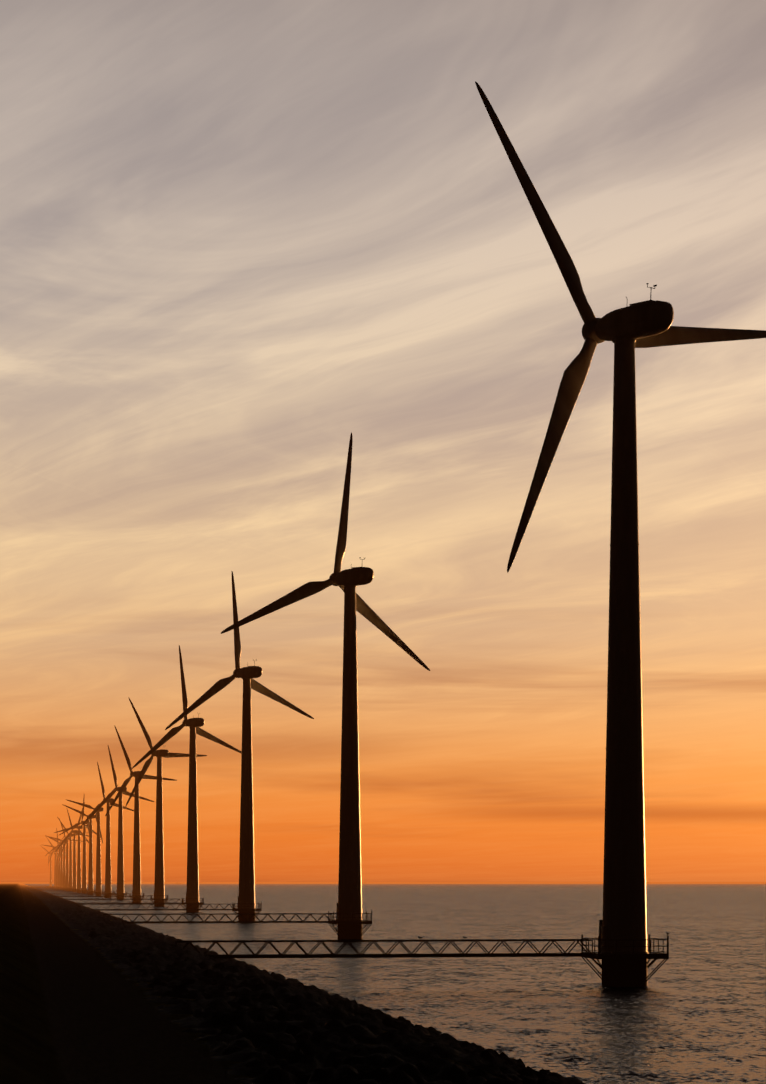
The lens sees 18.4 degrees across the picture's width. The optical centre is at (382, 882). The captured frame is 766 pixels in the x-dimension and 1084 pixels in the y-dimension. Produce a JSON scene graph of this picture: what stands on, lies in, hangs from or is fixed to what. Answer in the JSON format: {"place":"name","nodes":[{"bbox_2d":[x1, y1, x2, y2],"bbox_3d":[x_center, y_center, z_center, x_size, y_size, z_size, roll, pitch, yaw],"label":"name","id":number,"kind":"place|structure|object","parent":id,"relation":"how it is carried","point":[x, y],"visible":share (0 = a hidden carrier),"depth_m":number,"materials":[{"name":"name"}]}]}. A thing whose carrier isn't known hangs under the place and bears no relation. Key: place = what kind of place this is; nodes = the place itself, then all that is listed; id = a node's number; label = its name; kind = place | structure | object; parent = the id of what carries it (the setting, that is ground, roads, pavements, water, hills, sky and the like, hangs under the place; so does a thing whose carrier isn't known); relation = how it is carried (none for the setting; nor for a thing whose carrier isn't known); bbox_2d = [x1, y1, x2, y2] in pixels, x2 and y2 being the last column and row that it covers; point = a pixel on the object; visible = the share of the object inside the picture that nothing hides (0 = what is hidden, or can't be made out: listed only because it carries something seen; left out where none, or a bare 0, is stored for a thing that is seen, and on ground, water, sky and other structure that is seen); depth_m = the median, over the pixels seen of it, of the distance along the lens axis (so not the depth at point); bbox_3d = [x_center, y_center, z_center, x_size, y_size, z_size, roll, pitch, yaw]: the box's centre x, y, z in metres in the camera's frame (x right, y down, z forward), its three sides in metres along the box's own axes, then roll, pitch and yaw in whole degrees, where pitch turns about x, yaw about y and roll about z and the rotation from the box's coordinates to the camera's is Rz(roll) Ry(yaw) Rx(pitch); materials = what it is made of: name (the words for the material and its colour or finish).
{"place":"outdoors","nodes":[
{"label":"outdoors","id":0,"kind":"place"},
{"bbox_2d":[30,886,62,887],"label":"walkway","id":1,"kind":"structure","parent":0,"point":[45,886],"depth_m":2660.12,"materials":[{"name":"brown metal"}]},
{"bbox_2d":[50,854,51,885],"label":"wind turbine tower","id":2,"kind":"structure","parent":0,"point":[50,872],"depth_m":3591.34,"materials":[{"name":"white metal"}]},
{"bbox_2d":[33,887,70,890],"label":"walkway","id":3,"kind":"structure","parent":0,"point":[52,888],"depth_m":2196.03,"materials":[{"name":"grey metal"}]},
{"bbox_2d":[54,850,55,885],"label":"wind turbine tower","id":4,"kind":"structure","parent":0,"point":[55,871],"depth_m":3126.81,"materials":[{"name":"white metal"}]},
{"bbox_2d":[56,850,57,885],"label":"wind turbine tower","id":5,"kind":"structure","parent":0,"point":[57,869],"depth_m":2972.00,"materials":[{"name":"white metal"}]},
{"bbox_2d":[45,833,72,856],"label":"turbine rotor","id":6,"kind":"object","parent":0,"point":[58,842],"visible":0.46,"depth_m":2665.59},
{"bbox_2d":[58,849,60,886],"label":"wind turbine tower","id":7,"kind":"structure","parent":0,"point":[59,868],"depth_m":2817.16,"materials":[{"name":"white metal"}]},
{"bbox_2d":[37,888,81,890],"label":"walkway","id":8,"kind":"structure","parent":0,"point":[59,889],"depth_m":1886.39,"materials":[{"name":"grey metal"}]},
{"bbox_2d":[60,845,62,886],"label":"wind turbine tower","id":9,"kind":"structure","parent":0,"point":[61,877],"depth_m":2662.44,"materials":[{"name":"metal"}]},
{"bbox_2d":[63,842,65,887],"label":"wind turbine tower","id":10,"kind":"structure","parent":0,"point":[64,873],"depth_m":2507.64,"materials":[{"name":"white metal"}]},
{"bbox_2d":[65,840,68,890],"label":"wind turbine tower","id":11,"kind":"structure","parent":0,"point":[67,872],"depth_m":2352.85,"materials":[{"name":"metal"}]},
{"bbox_2d":[69,837,72,890],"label":"wind turbine tower","id":12,"kind":"structure","parent":0,"point":[70,869],"depth_m":2197.98,"materials":[{"name":"metal"}]},
{"bbox_2d":[72,833,76,891],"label":"wind turbine tower","id":13,"kind":"structure","parent":0,"point":[74,886],"depth_m":2043.19,"materials":[{"name":"white metal"}]},
{"bbox_2d":[77,829,80,892],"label":"wind turbine tower","id":14,"kind":"structure","parent":0,"point":[79,870],"depth_m":1888.36,"materials":[{"name":"metal"}]},
{"bbox_2d":[82,824,86,892],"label":"wind turbine tower","id":15,"kind":"structure","parent":0,"point":[84,879],"depth_m":1733.59,"materials":[{"name":"white metal"}]},
{"bbox_2d":[88,818,93,892],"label":"wind turbine tower","id":16,"kind":"structure","parent":0,"point":[90,880],"depth_m":1578.76,"materials":[{"name":"metal"}]},
{"bbox_2d":[95,812,101,895],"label":"wind turbine tower","id":17,"kind":"structure","parent":0,"point":[98,868],"depth_m":1423.93,"materials":[{"name":"white metal"}]},
{"bbox_2d":[66,785,117,842],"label":"turbine rotor","id":18,"kind":"object","parent":17,"relation":"attached to","point":[86,805],"visible":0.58,"depth_m":1425.37,"materials":[{"name":"brown metal"}]},
{"bbox_2d":[105,803,111,897],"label":"wind turbine tower","id":19,"kind":"structure","parent":0,"point":[108,869],"depth_m":1269.12,"materials":[{"name":"metal"}]},
{"bbox_2d":[80,762,133,827],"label":"turbine rotor","id":20,"kind":"object","parent":19,"relation":"attached to","point":[103,793],"visible":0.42,"depth_m":1270.98,"materials":[{"name":"brown metal"}]},
{"bbox_2d":[116,793,123,898],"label":"wind turbine tower","id":21,"kind":"structure","parent":0,"point":[120,873],"depth_m":1114.31,"materials":[{"name":"metal"}]},
{"bbox_2d":[47,891,126,898],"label":"walkway","id":22,"kind":"structure","parent":21,"relation":"attached to","point":[89,894],"depth_m":1112.37,"materials":[{"name":"grey metal"}]},
{"bbox_2d":[88,746,153,819],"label":"turbine rotor","id":23,"kind":"object","parent":21,"relation":"attached to","point":[108,797],"visible":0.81,"depth_m":1116.47,"materials":[{"name":"brown metal"}]},
{"bbox_2d":[132,778,140,902],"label":"wind turbine tower","id":24,"kind":"structure","parent":0,"point":[136,870],"depth_m":959.47,"materials":[{"name":"white metal"}]},
{"bbox_2d":[55,893,143,901],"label":"walkway","id":25,"kind":"structure","parent":24,"relation":"attached to","point":[104,896],"depth_m":957.69,"materials":[{"name":"grey metal"}]},
{"bbox_2d":[132,771,144,777],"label":"turbine nacelle","id":26,"kind":"object","parent":24,"relation":"on","point":[135,774],"visible":0.65,"depth_m":958.89,"materials":[{"name":"brown metal"}]},
{"bbox_2d":[105,725,176,815],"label":"turbine rotor","id":27,"kind":"object","parent":26,"relation":"attached to","point":[124,784],"visible":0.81,"depth_m":961.36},
{"bbox_2d":[154,756,164,905],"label":"wind turbine tower","id":28,"kind":"structure","parent":0,"point":[159,891],"depth_m":804.68,"materials":[{"name":"white metal"}]},
{"bbox_2d":[58,895,167,904],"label":"walkway","id":29,"kind":"structure","parent":28,"relation":"attached to","point":[160,899],"depth_m":803.12,"materials":[{"name":"grey metal"}]},
{"bbox_2d":[153,749,168,756],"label":"turbine nacelle","id":30,"kind":"object","parent":28,"relation":"on","point":[161,753],"visible":1,"depth_m":802.86,"materials":[{"name":"metal"}]},
{"bbox_2d":[125,697,206,806],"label":"turbine rotor","id":31,"kind":"object","parent":30,"relation":"attached to","point":[148,761],"visible":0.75,"depth_m":806.43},
{"bbox_2d":[186,726,198,911],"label":"wind turbine tower","id":32,"kind":"structure","parent":0,"point":[192,892],"depth_m":649.87,"materials":[{"name":"black metal"}]},
{"bbox_2d":[66,898,203,911],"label":"walkway","id":33,"kind":"structure","parent":32,"relation":"attached to","point":[183,903],"depth_m":648.76,"materials":[{"name":"grey metal"}]},
{"bbox_2d":[185,713,203,727],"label":"turbine nacelle","id":34,"kind":"object","parent":32,"relation":"on","point":[195,722],"visible":0.98,"depth_m":648.23,"materials":[{"name":"black metal"}]},
{"bbox_2d":[132,645,241,768],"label":"turbine rotor blades","id":35,"kind":"object","parent":34,"relation":"attached to","point":[171,733],"visible":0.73,"depth_m":652.45,"materials":[{"name":"black metal"}]},
{"bbox_2d":[237,678,254,920],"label":"wind turbine tower","id":36,"kind":"structure","parent":0,"point":[246,897],"depth_m":495.06,"materials":[{"name":"black metal"}]},
{"bbox_2d":[77,902,261,919],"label":"walkway","id":37,"kind":"structure","parent":36,"relation":"attached to","point":[258,909],"depth_m":493.12,"materials":[{"name":"grey metal"}]},
{"bbox_2d":[237,659,261,678],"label":"turbine nacelle","id":38,"kind":"object","parent":36,"relation":"on","point":[250,672],"visible":0.96,"depth_m":493.42,"materials":[{"name":"metal"}]},
{"bbox_2d":[165,571,313,729],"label":"turbine rotor blades","id":39,"kind":"object","parent":38,"relation":"attached to","point":[217,686],"visible":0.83,"depth_m":497.89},
{"bbox_2d":[0,883,585,1083],"bbox_3d":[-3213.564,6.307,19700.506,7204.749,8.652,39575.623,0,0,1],"label":"embankment","id":40,"kind":"structure","parent":0,"point":[75,1008],"depth_m":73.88,"materials":[{"name":"black stone"}]},
{"bbox_2d":[45,828,72,855],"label":"turbine rotor","id":41,"kind":"object","parent":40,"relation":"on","point":[56,846],"visible":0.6,"depth_m":2819.37,"materials":[{"name":"metal"}]},
{"bbox_2d":[47,830,71,854],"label":"turbine rotor","id":42,"kind":"object","parent":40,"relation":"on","point":[59,840],"visible":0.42,"depth_m":2508.91,"materials":[{"name":"metal"}]},
{"bbox_2d":[57,817,77,855],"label":"turbine rotor","id":43,"kind":"object","parent":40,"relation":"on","point":[67,838],"visible":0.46,"depth_m":2199.23,"materials":[{"name":"metal"}]},
{"bbox_2d":[54,802,88,842],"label":"turbine rotor","id":44,"kind":"object","parent":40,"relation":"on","point":[81,833],"visible":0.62,"depth_m":1892.98,"materials":[{"name":"brown metal"}]},
{"bbox_2d":[58,809,88,847],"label":"turbine rotor","id":45,"kind":"object","parent":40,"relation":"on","point":[69,834],"visible":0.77,"depth_m":2044.65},
{"bbox_2d":[62,804,91,831],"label":"turbine rotor","id":46,"kind":"object","parent":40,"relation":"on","point":[82,813],"visible":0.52,"depth_m":1579.79,"materials":[{"name":"brown metal"}]},
{"bbox_2d":[60,798,102,838],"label":"turbine rotor","id":47,"kind":"object","parent":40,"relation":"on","point":[75,825],"visible":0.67,"depth_m":1736.74,"materials":[{"name":"brown metal"}]},
{"bbox_2d":[336,585,362,938],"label":"wind turbine tower","id":48,"kind":"structure","parent":0,"point":[350,890],"depth_m":340.24,"materials":[{"name":"metal"}]},
{"bbox_2d":[103,911,371,938],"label":"walkway","id":49,"kind":"structure","parent":48,"relation":"attached to","point":[331,921],"depth_m":338.52,"materials":[{"name":"grey metal"}]},
{"bbox_2d":[335,557,373,586],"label":"turbine nacelle","id":50,"kind":"object","parent":48,"relation":"on","point":[355,576],"visible":0.94,"depth_m":338.65,"materials":[{"name":"black metal"}]},
{"bbox_2d":[221,432,429,670],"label":"turbine rotor blades","id":51,"kind":"object","parent":50,"relation":"attached to","point":[363,608],"visible":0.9,"depth_m":344.01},
{"bbox_2d":[0,882,765,883],"bbox_3d":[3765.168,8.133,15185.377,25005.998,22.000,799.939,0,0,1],"label":"shore land","id":52,"kind":"structure","parent":0,"point":[417,882],"depth_m":15027.24,"materials":[{"name":"black"}]},
{"bbox_2d":[0,0,765,881],"label":"sky","id":53,"kind":"structure","parent":0,"point":[240,240],"materials":[{"name":"orange"}]},
{"bbox_2d":[25,884,765,1083],"bbox_3d":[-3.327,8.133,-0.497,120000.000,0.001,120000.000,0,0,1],"label":"sea water","id":54,"kind":"structure","parent":0,"point":[693,1011],"depth_m":226.64,"materials":[{"name":"grey liquid"}]},
{"bbox_2d":[53,818,82,854],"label":"turbine rotor blades","id":55,"kind":"object","parent":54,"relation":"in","point":[63,840],"visible":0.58,"depth_m":2353.85,"materials":[{"name":"metal"}]},
{"bbox_2d":[599,336,647,986],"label":"wind turbine tower","id":56,"kind":"structure","parent":0,"point":[624,895],"depth_m":185.42,"materials":[{"name":"black metal"}]},
{"bbox_2d":[175,934,668,986],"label":"bridge","id":57,"kind":"structure","parent":56,"relation":"attached to","point":[593,955],"depth_m":183.81,"materials":[{"name":"grey metal"}]},
{"bbox_2d":[595,283,673,342],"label":"turbine nacelle","id":58,"kind":"object","parent":56,"relation":"on","point":[642,319],"visible":0.94,"depth_m":184.08,"materials":[{"name":"black metal"}]},
{"bbox_2d":[475,81,765,572],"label":"turbine rotor blades","id":59,"kind":"object","parent":58,"relation":"attached to","point":[573,378],"visible":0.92,"depth_m":187.44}
]}

